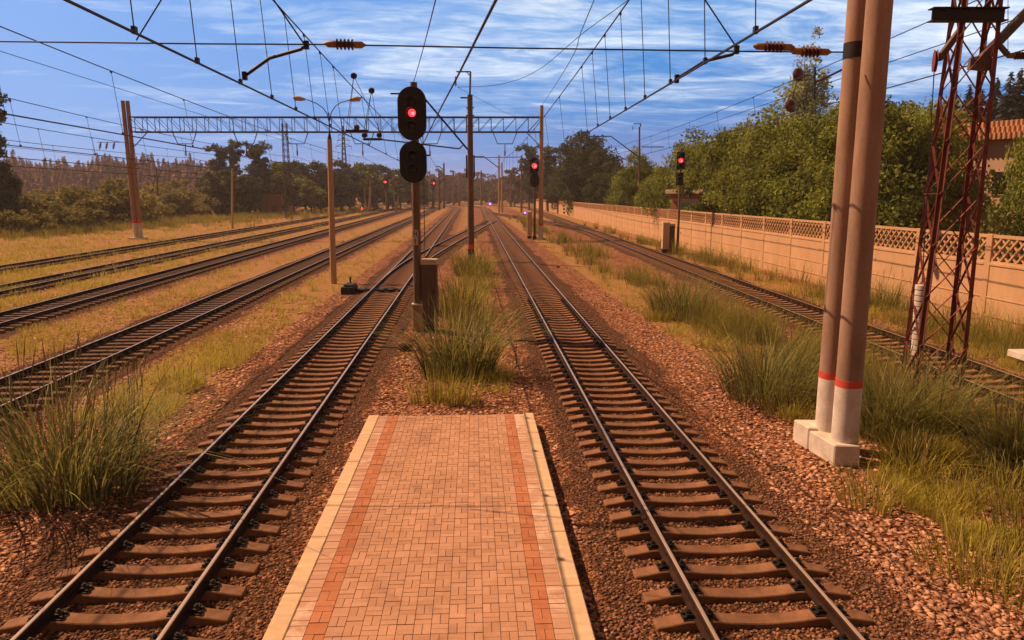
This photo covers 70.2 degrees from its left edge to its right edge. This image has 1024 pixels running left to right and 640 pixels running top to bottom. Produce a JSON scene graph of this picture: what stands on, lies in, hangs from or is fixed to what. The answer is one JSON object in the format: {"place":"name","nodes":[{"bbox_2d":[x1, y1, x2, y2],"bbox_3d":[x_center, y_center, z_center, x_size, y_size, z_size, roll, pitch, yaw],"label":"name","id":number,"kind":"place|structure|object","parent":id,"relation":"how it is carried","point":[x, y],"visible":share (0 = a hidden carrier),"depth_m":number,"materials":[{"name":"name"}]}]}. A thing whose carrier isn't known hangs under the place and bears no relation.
{"place":"outdoors","nodes":[
{"label":"outdoors","id":0,"kind":"place"},
{"bbox_2d":[0,139,363,189],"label":"overhead line","id":1,"kind":"object","parent":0,"point":[144,161],"visible":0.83,"depth_m":71.15,"materials":[{"name":"metal"}]},
{"bbox_2d":[0,122,384,189],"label":"overhead line","id":2,"kind":"object","parent":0,"point":[136,160],"visible":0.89,"depth_m":54.56,"materials":[{"name":"metal"}]},
{"bbox_2d":[0,210,407,311],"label":"field grass","id":3,"kind":"structure","parent":0,"point":[61,245],"depth_m":60.33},
{"bbox_2d":[0,0,843,82],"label":"cross span","id":4,"kind":"object","parent":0,"point":[783,47],"visible":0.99,"depth_m":13.00,"materials":[{"name":"metal"}]},
{"bbox_2d":[0,26,429,189],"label":"overhead line","id":5,"kind":"object","parent":4,"relation":"hanging from","point":[5,112],"visible":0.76,"depth_m":25.98,"materials":[{"name":"metal"}]},
{"bbox_2d":[485,0,811,185],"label":"overhead line","id":6,"kind":"object","parent":4,"relation":"hanging from","point":[755,31],"visible":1,"depth_m":15.10,"materials":[{"name":"metal"}]},
{"bbox_2d":[422,0,497,144],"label":"overhead wire","id":7,"kind":"object","parent":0,"point":[480,30],"visible":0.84,"depth_m":12.74,"materials":[{"name":"metal"}]},
{"bbox_2d":[0,198,1023,639],"bbox_3d":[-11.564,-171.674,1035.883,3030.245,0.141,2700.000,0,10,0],"label":"ground","id":8,"kind":"structure","parent":0,"point":[566,272],"depth_m":19.16,"materials":[{"name":"gravel"}]},
{"bbox_2d":[0,92,12,205],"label":"tall tree","id":9,"kind":"object","parent":8,"relation":"on","point":[2,119],"visible":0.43,"depth_m":109.62,"materials":[{"name":"green plant"}]},
{"bbox_2d":[0,160,23,217],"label":"leafy tree","id":10,"kind":"object","parent":8,"relation":"on","point":[10,191],"visible":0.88,"depth_m":108.88,"materials":[{"name":"green plant"}]},
{"bbox_2d":[0,209,43,234],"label":"bush","id":11,"kind":"object","parent":8,"relation":"on","point":[21,222],"visible":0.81,"depth_m":93.23,"materials":[{"name":"green plant"}]},
{"bbox_2d":[2,212,61,229],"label":"bush","id":12,"kind":"object","parent":8,"relation":"on","point":[36,220],"visible":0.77,"depth_m":96.14,"materials":[{"name":"green plant"}]},
{"bbox_2d":[13,191,65,216],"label":"bush","id":13,"kind":"object","parent":8,"relation":"on","point":[33,201],"visible":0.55,"depth_m":113.04,"materials":[{"name":"green plant"}]},
{"bbox_2d":[43,201,86,231],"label":"bush","id":14,"kind":"object","parent":8,"relation":"on","point":[66,216],"visible":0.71,"depth_m":101.42,"materials":[{"name":"green plant"}]},
{"bbox_2d":[55,185,102,208],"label":"bush","id":15,"kind":"object","parent":8,"relation":"on","point":[73,195],"visible":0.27,"depth_m":123.92,"materials":[{"name":"green plant"}]},
{"bbox_2d":[77,206,109,228],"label":"bush","id":16,"kind":"object","parent":8,"relation":"on","point":[97,216],"visible":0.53,"depth_m":109.36,"materials":[{"name":"green plant"}]},
{"bbox_2d":[72,192,122,223],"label":"bush","id":17,"kind":"object","parent":8,"relation":"on","point":[94,201],"visible":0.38,"depth_m":120.72,"materials":[{"name":"green plant"}]},
{"bbox_2d":[1,149,217,196],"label":"distant conifer forest","id":18,"kind":"object","parent":8,"relation":"on","point":[37,177],"visible":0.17,"depth_m":424.58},
{"bbox_2d":[85,177,163,225],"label":"bush","id":19,"kind":"object","parent":8,"relation":"on","point":[119,197],"visible":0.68,"depth_m":124.91,"materials":[{"name":"green plant"}]},
{"bbox_2d":[2,346,293,465],"bbox_3d":[-7.262,1.678,14.131,5.302,2.216,4.948,0,10,0],"label":"reed clump","id":20,"kind":"object","parent":8,"relation":"on","point":[131,397],"visible":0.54,"depth_m":14.37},
{"bbox_2d":[0,331,301,513],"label":"reed clump","id":21,"kind":"object","parent":8,"relation":"on","point":[72,469],"visible":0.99,"depth_m":12.34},
{"bbox_2d":[142,179,190,196],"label":"bush","id":22,"kind":"object","parent":8,"relation":"on","point":[149,188],"visible":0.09,"depth_m":198.58,"materials":[{"name":"green plant"}]},
{"bbox_2d":[147,187,198,216],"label":"bush","id":23,"kind":"object","parent":8,"relation":"on","point":[173,195],"visible":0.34,"depth_m":165.28,"materials":[{"name":"green plant"}]},
{"bbox_2d":[150,363,208,394],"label":"grass clump","id":24,"kind":"object","parent":8,"relation":"on","point":[178,380],"visible":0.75,"depth_m":19.20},
{"bbox_2d":[0,203,366,240],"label":"edge weeds","id":25,"kind":"object","parent":8,"relation":"on","point":[239,218],"visible":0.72,"depth_m":125.08,"materials":[{"name":"green plant"}]},
{"bbox_2d":[0,204,383,274],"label":"railway track","id":26,"kind":"structure","parent":8,"relation":"on","point":[53,260],"depth_m":70.45,"materials":[{"name":"metal"}]},
{"bbox_2d":[168,187,220,216],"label":"bush","id":27,"kind":"object","parent":8,"relation":"on","point":[194,197],"visible":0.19,"depth_m":175.44,"materials":[{"name":"green plant"}]},
{"bbox_2d":[177,201,211,214],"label":"bush","id":28,"kind":"object","parent":8,"relation":"on","point":[193,208],"visible":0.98,"depth_m":166.14,"materials":[{"name":"green plant"}]},
{"bbox_2d":[0,204,399,298],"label":"railway track","id":29,"kind":"structure","parent":8,"relation":"on","point":[43,282],"depth_m":54.79,"materials":[{"name":"metal"}]},
{"bbox_2d":[0,204,411,333],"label":"railway track","id":30,"kind":"structure","parent":8,"relation":"on","point":[38,312],"depth_m":40.46,"materials":[{"name":"metal"}]},
{"bbox_2d":[192,167,236,214],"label":"leafy tree","id":31,"kind":"object","parent":8,"relation":"on","point":[220,192],"visible":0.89,"depth_m":185.39,"materials":[{"name":"green plant"}]},
{"bbox_2d":[203,143,233,186],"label":"tall tree","id":32,"kind":"object","parent":8,"relation":"on","point":[220,158],"visible":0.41,"depth_m":199.55,"materials":[{"name":"green plant"}]},
{"bbox_2d":[0,204,437,425],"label":"railway track","id":33,"kind":"structure","parent":8,"relation":"on","point":[161,330],"depth_m":27.04,"materials":[{"name":"metal"}]},
{"bbox_2d":[0,204,459,639],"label":"railway track","id":34,"kind":"structure","parent":8,"relation":"on","point":[355,358],"depth_m":12.23,"materials":[{"name":"wood"}]},
{"bbox_2d":[225,138,244,174],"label":"tall tree","id":35,"kind":"object","parent":8,"relation":"on","point":[233,161],"visible":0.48,"depth_m":209.28,"materials":[{"name":"green plant"}]},
{"bbox_2d":[228,175,267,213],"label":"leafy tree","id":36,"kind":"object","parent":8,"relation":"on","point":[248,191],"visible":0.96,"depth_m":185.45,"materials":[{"name":"green plant"}]},
{"bbox_2d":[241,140,272,212],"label":"tall tree","id":37,"kind":"object","parent":8,"relation":"on","point":[262,147],"visible":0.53,"depth_m":199.76,"materials":[{"name":"green plant"}]},
{"bbox_2d":[261,193,285,214],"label":"shed","id":38,"kind":"structure","parent":8,"relation":"on","point":[273,201],"depth_m":193.55,"materials":[{"name":"metal"}]},
{"bbox_2d":[267,173,300,210],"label":"leafy tree","id":39,"kind":"object","parent":8,"relation":"on","point":[277,187],"visible":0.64,"depth_m":195.62,"materials":[{"name":"green plant"}]},
{"bbox_2d":[281,123,292,218],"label":"lattice mast","id":40,"kind":"object","parent":8,"relation":"on","point":[285,180],"visible":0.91,"depth_m":161.84,"materials":[{"name":"metal"}]},
{"bbox_2d":[289,160,326,210],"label":"leafy tree","id":41,"kind":"object","parent":8,"relation":"on","point":[302,173],"visible":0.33,"depth_m":224.57,"materials":[{"name":"green plant"}]},
{"bbox_2d":[295,179,327,211],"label":"leafy tree","id":42,"kind":"object","parent":8,"relation":"on","point":[313,196],"visible":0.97,"depth_m":210.43,"materials":[{"name":"green plant"}]},
{"bbox_2d":[97,101,545,239],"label":"overhead line portal","id":43,"kind":"object","parent":8,"relation":"on","point":[135,204],"visible":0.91,"depth_m":84.25,"materials":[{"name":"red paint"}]},
{"bbox_2d":[0,51,405,189],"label":"overhead line","id":44,"kind":"object","parent":43,"relation":"hanging from","point":[150,131],"visible":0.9,"depth_m":40.64,"materials":[{"name":"metal"}]},
{"bbox_2d":[293,96,360,283],"bbox_3d":[-10.478,-7.334,42.201,3.843,10.879,0.380,0,10,0],"label":"street lamp","id":45,"kind":"object","parent":8,"relation":"on","point":[333,270],"visible":0.88,"depth_m":42.16,"materials":[{"name":"concrete"}]},
{"bbox_2d":[314,166,350,207],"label":"leafy tree","id":46,"kind":"object","parent":8,"relation":"on","point":[341,192],"visible":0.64,"depth_m":229.33,"materials":[{"name":"green plant"}]},
{"bbox_2d":[333,158,369,208],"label":"leafy tree","id":47,"kind":"object","parent":8,"relation":"on","point":[345,166],"visible":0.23,"depth_m":248.44,"materials":[{"name":"green plant"}]},
{"bbox_2d":[355,174,381,210],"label":"leafy tree","id":48,"kind":"object","parent":8,"relation":"on","point":[375,195],"visible":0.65,"depth_m":244.59,"materials":[{"name":"green plant"}]},
{"bbox_2d":[341,277,401,294],"bbox_3d":[-7.364,-1.759,38.585,3.150,0.950,1.200,0,10,0],"label":"point machine","id":49,"kind":"object","parent":8,"relation":"on","point":[350,288],"visible":0.88,"depth_m":38.32,"materials":[{"name":"metal"}]},
{"bbox_2d":[357,163,396,205],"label":"leafy tree","id":50,"kind":"object","parent":8,"relation":"on","point":[373,167],"visible":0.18,"depth_m":271.87,"materials":[{"name":"green plant"}]},
{"bbox_2d":[390,82,430,331],"bbox_3d":[-3.605,-3.951,26.860,1.242,9.269,1.022,-6,11,-30],"label":"railway signal","id":51,"kind":"object","parent":8,"relation":"on","point":[412,118],"visible":0.98,"depth_m":26.35,"materials":[{"name":"metal"}]},
{"bbox_2d":[262,413,594,639],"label":"station platform","id":52,"kind":"structure","parent":8,"relation":"on","point":[443,527],"depth_m":10.16,"materials":[{"name":"brick"}]},
{"bbox_2d":[382,71,474,259],"bbox_3d":[-6.463,-11.480,55.745,7.249,14.490,0.600,0,10,0],"label":"overhead line mast","id":53,"kind":"object","parent":8,"relation":"on","point":[470,160],"visible":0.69,"depth_m":55.42,"materials":[{"name":"metal"}]},
{"bbox_2d":[63,0,451,187],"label":"overhead line","id":54,"kind":"object","parent":53,"relation":"hanging from","point":[134,31],"visible":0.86,"depth_m":13.29,"materials":[{"name":"metal"}]},
{"bbox_2d":[345,73,381,139],"bbox_3d":[-6.376,-9.164,31.406,1.452,2.706,1.273,0,10,0],"label":"section insulator","id":55,"kind":"object","parent":54,"relation":"hanging from","point":[371,90],"visible":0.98,"depth_m":31.06,"materials":[{"name":"metal"}]},
{"bbox_2d":[420,258,437,331],"bbox_3d":[-3.105,-0.923,27.568,0.616,2.761,0.658,0,10,0],"label":"relay cabinet","id":56,"kind":"object","parent":8,"relation":"on","point":[429,275],"visible":0.86,"depth_m":27.27,"materials":[{"name":"metal"}]},
{"bbox_2d":[237,166,636,203],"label":"distant woods","id":57,"kind":"object","parent":8,"relation":"on","point":[489,193],"visible":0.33,"depth_m":445.20,"materials":[{"name":"green plant"}]},
{"bbox_2d":[379,220,495,283],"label":"railway track","id":58,"kind":"structure","parent":8,"relation":"on","point":[450,242],"depth_m":78.88,"materials":[{"name":"metal"}]},
{"bbox_2d":[361,265,526,318],"bbox_3d":[-2.182,-1.348,31.877,7.207,2.208,8.950,4,11,24],"label":"reed clump","id":59,"kind":"object","parent":8,"relation":"on","point":[442,295],"visible":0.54,"depth_m":31.62,"materials":[{"name":"green plant"}]},
{"bbox_2d":[399,361,491,405],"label":"grass clump","id":60,"kind":"object","parent":8,"relation":"on","point":[432,398],"visible":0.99,"depth_m":18.08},
{"bbox_2d":[319,282,594,379],"bbox_3d":[-1.315,0.268,20.908,8.757,2.714,7.715,0,10,0],"label":"reed clump","id":61,"kind":"object","parent":8,"relation":"on","point":[453,358],"visible":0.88,"depth_m":20.58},
{"bbox_2d":[438,241,524,277],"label":"reed clump","id":62,"kind":"object","parent":8,"relation":"on","point":[476,263],"visible":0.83,"depth_m":47.61,"materials":[{"name":"green plant"}]},
{"bbox_2d":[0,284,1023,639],"bbox_3d":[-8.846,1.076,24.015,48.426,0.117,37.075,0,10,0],"label":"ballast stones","id":63,"kind":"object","parent":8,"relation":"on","point":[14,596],"visible":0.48,"depth_m":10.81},
{"bbox_2d":[0,293,1023,639],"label":"gravel stones","id":64,"kind":"object","parent":8,"relation":"on","point":[1002,631],"visible":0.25,"depth_m":12.27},
{"bbox_2d":[0,211,1023,555],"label":"verge grass","id":65,"kind":"structure","parent":8,"relation":"on","point":[928,509],"depth_m":23.19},
{"bbox_2d":[513,142,538,209],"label":"tall tree","id":66,"kind":"object","parent":8,"relation":"on","point":[530,154],"visible":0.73,"depth_m":253.55,"materials":[{"name":"green plant"}]},
{"bbox_2d":[530,155,538,239],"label":"railway signal","id":67,"kind":"object","parent":8,"relation":"on","point":[534,176],"visible":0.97,"depth_m":84.72,"materials":[{"name":"metal"}]},
{"bbox_2d":[538,145,560,211],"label":"tall tree","id":68,"kind":"object","parent":8,"relation":"on","point":[548,170],"visible":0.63,"depth_m":229.05,"materials":[{"name":"green plant"}]},
{"bbox_2d":[538,174,564,209],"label":"leafy tree","id":69,"kind":"object","parent":8,"relation":"on","point":[550,193],"visible":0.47,"depth_m":210.41,"materials":[{"name":"green plant"}]},
{"bbox_2d":[550,129,623,215],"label":"leafy tree","id":70,"kind":"object","parent":8,"relation":"on","point":[576,154],"visible":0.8,"depth_m":171.26,"materials":[{"name":"green plant"}]},
{"bbox_2d":[580,160,625,204],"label":"leafy tree","id":71,"kind":"object","parent":8,"relation":"on","point":[604,186],"visible":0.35,"depth_m":160.85,"materials":[{"name":"green plant"}]},
{"bbox_2d":[603,145,659,205],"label":"leafy tree","id":72,"kind":"object","parent":8,"relation":"on","point":[627,180],"visible":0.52,"depth_m":120.98,"materials":[{"name":"green plant"}]},
{"bbox_2d":[631,163,677,208],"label":"leafy tree","id":73,"kind":"object","parent":8,"relation":"on","point":[647,186],"visible":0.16,"depth_m":102.54,"materials":[{"name":"green plant"}]},
{"bbox_2d":[428,204,884,639],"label":"railway track","id":74,"kind":"structure","parent":8,"relation":"on","point":[528,272],"depth_m":12.63,"materials":[{"name":"wood"}]},
{"bbox_2d":[603,267,749,321],"bbox_3d":[7.270,-1.341,32.035,7.491,2.141,9.142,0,10,0],"label":"reed clump","id":75,"kind":"object","parent":8,"relation":"on","point":[676,296],"visible":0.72,"depth_m":31.08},
{"bbox_2d":[674,149,684,253],"bbox_3d":[14.694,-10.320,64.126,0.704,9.182,0.870,0,10,0],"label":"railway signal","id":76,"kind":"object","parent":8,"relation":"on","point":[680,165],"visible":0.98,"depth_m":63.67,"materials":[{"name":"metal"}]},
{"bbox_2d":[637,126,734,216],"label":"leafy tree","id":77,"kind":"object","parent":8,"relation":"on","point":[664,180],"visible":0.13,"depth_m":84.32,"materials":[{"name":"green plant"}]},
{"bbox_2d":[665,189,707,220],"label":"hut","id":78,"kind":"object","parent":8,"relation":"on","point":[694,199],"visible":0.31,"depth_m":79.05,"materials":[{"name":"brick"}]},
{"bbox_2d":[669,122,768,233],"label":"leafy tree","id":79,"kind":"object","parent":8,"relation":"on","point":[712,156],"visible":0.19,"depth_m":71.00,"materials":[{"name":"green plant"}]},
{"bbox_2d":[439,213,1023,558],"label":"tall weeds","id":80,"kind":"object","parent":8,"relation":"on","point":[1001,340],"visible":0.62,"depth_m":25.47,"materials":[{"name":"green plant"}]},
{"bbox_2d":[462,204,1023,416],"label":"railway track","id":81,"kind":"structure","parent":8,"relation":"on","point":[800,308],"depth_m":32.99,"materials":[{"name":"metal"}]},
{"bbox_2d":[701,101,794,224],"bbox_3d":[22.288,-12.255,63.866,10.343,13.337,12.058,-2,10,-11],"label":"leafy tree","id":82,"kind":"object","parent":8,"relation":"on","point":[735,164],"visible":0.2,"depth_m":62.63,"materials":[{"name":"green plant"}]},
{"bbox_2d":[626,307,901,411],"bbox_3d":[6.284,0.830,18.468,7.681,2.428,8.138,0,10,0],"label":"reed clump","id":83,"kind":"object","parent":8,"relation":"on","point":[743,367],"visible":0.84,"depth_m":18.38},
{"bbox_2d":[722,108,808,234],"bbox_3d":[23.285,-10.514,57.419,12.846,12.074,10.898,-2,10,-12],"label":"leafy tree","id":84,"kind":"object","parent":8,"relation":"on","point":[753,193],"visible":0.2,"depth_m":56.79,"materials":[{"name":"green plant"}]},
{"bbox_2d":[536,199,1023,336],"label":"concrete fence","id":85,"kind":"object","parent":8,"relation":"on","point":[992,275],"visible":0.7,"depth_m":42.80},
{"bbox_2d":[756,386,815,422],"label":"grass clump","id":86,"kind":"object","parent":8,"relation":"on","point":[786,416],"visible":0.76,"depth_m":17.17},
{"bbox_2d":[773,25,833,123],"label":"birch tree","id":87,"kind":"object","parent":8,"relation":"on","point":[821,100],"visible":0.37,"depth_m":68.68,"materials":[{"name":"green plant"}]},
{"bbox_2d":[748,94,915,234],"bbox_3d":[23.223,-9.556,52.634,10.806,11.810,12.683,1,10,8],"label":"leafy tree","id":88,"kind":"object","parent":8,"relation":"on","point":[795,152],"visible":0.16,"depth_m":52.08,"materials":[{"name":"green plant"}]},
{"bbox_2d":[793,0,893,466],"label":"twin pole","id":89,"kind":"object","parent":8,"relation":"on","point":[831,429],"visible":0.99,"depth_m":13.64,"materials":[{"name":"brown concrete"}]},
{"bbox_2d":[776,102,961,244],"bbox_3d":[23.149,-9.114,47.451,11.435,12.647,9.808,7,12,35],"label":"leafy tree","id":90,"kind":"object","parent":8,"relation":"on","point":[822,151],"visible":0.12,"depth_m":47.23,"materials":[{"name":"green plant"}]},
{"bbox_2d":[824,263,918,310],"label":"reed clump","id":91,"kind":"object","parent":8,"relation":"on","point":[883,299],"visible":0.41,"depth_m":33.32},
{"bbox_2d":[817,452,931,517],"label":"grass clump","id":92,"kind":"object","parent":8,"relation":"on","point":[878,498],"visible":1,"depth_m":12.22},
{"bbox_2d":[746,334,1017,444],"bbox_3d":[8.164,1.452,15.488,6.145,2.204,6.093,7,12,35],"label":"reed clump","id":93,"kind":"object","parent":8,"relation":"on","point":[871,410],"visible":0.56,"depth_m":15.33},
{"bbox_2d":[766,339,1023,436],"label":"reed clump","id":94,"kind":"object","parent":8,"relation":"on","point":[946,395],"visible":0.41,"depth_m":15.89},
{"bbox_2d":[808,93,1003,250],"bbox_3d":[22.899,-7.700,42.860,10.289,11.399,12.128,7,12,34],"label":"leafy tree","id":95,"kind":"object","parent":8,"relation":"on","point":[895,122],"visible":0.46,"depth_m":40.66,"materials":[{"name":"green plant"}]},
{"bbox_2d":[848,414,1002,482],"bbox_3d":[7.489,2.371,13.464,2.814,1.074,3.137,3,10,15],"label":"grass clump","id":96,"kind":"object","parent":8,"relation":"on","point":[899,464],"visible":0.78,"depth_m":13.46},
{"bbox_2d":[874,124,978,251],"bbox_3d":[23.321,-6.667,42.378,5.721,9.473,6.715,-7,12,-35],"label":"leafy tree","id":97,"kind":"object","parent":8,"relation":"on","point":[919,148],"visible":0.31,"depth_m":40.57,"materials":[{"name":"green plant"}]},
{"bbox_2d":[865,508,1023,594],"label":"grass clump","id":98,"kind":"object","parent":8,"relation":"on","point":[955,548],"visible":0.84,"depth_m":10.19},
{"bbox_2d":[868,373,1023,485],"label":"reed clump","id":99,"kind":"object","parent":8,"relation":"on","point":[988,445],"visible":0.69,"depth_m":13.61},
{"bbox_2d":[888,453,1015,516],"bbox_3d":[7.413,2.737,12.151,1.865,0.794,1.923,7,12,34],"label":"grass clump","id":100,"kind":"object","parent":8,"relation":"on","point":[931,487],"visible":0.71,"depth_m":12.20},
{"bbox_2d":[897,0,1023,416],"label":"lattice tower","id":101,"kind":"structure","parent":8,"relation":"on","point":[987,16],"depth_m":16.39,"materials":[{"name":"red metal"}]},
{"bbox_2d":[543,0,1023,182],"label":"overhead line","id":102,"kind":"object","parent":101,"relation":"attached to","point":[794,94],"visible":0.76,"depth_m":33.04,"materials":[{"name":"metal"}]},
{"bbox_2d":[933,119,1023,260],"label":"house","id":103,"kind":"structure","parent":8,"relation":"on","point":[1003,134],"depth_m":45.20,"materials":[{"name":"beige tile"}]},
{"bbox_2d":[934,448,1023,515],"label":"grass clump","id":104,"kind":"object","parent":8,"relation":"on","point":[1014,495],"visible":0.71,"depth_m":12.34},
{"bbox_2d":[945,521,1023,612],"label":"grass clump","id":105,"kind":"object","parent":8,"relation":"on","point":[1003,581],"visible":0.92,"depth_m":9.62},
{"bbox_2d":[970,131,1023,263],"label":"leafy tree","id":106,"kind":"object","parent":8,"relation":"on","point":[1013,197],"visible":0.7,"depth_m":31.68,"materials":[{"name":"green plant"}]},
{"bbox_2d":[991,71,1023,121],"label":"spruce tree","id":107,"kind":"object","parent":8,"relation":"on","point":[1006,106],"visible":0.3,"depth_m":103.68,"materials":[{"name":"green plant"}]},
{"bbox_2d":[1013,68,1023,117],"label":"spruce tree","id":108,"kind":"object","parent":8,"relation":"on","point":[1019,86],"visible":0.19,"depth_m":107.31,"materials":[{"name":"green plant"}]},
{"bbox_2d":[0,0,1023,180],"label":"sky","id":109,"kind":"structure","parent":0,"point":[717,85],"materials":[{"name":"blue"}]},
{"bbox_2d":[785,67,841,112],"bbox_3d":[13.486,-10.215,32.059,1.165,1.980,2.575,-8,12,-39],"label":"tension yoke","id":110,"kind":"object","parent":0,"point":[790,106],"visible":0.96,"depth_m":32.62,"materials":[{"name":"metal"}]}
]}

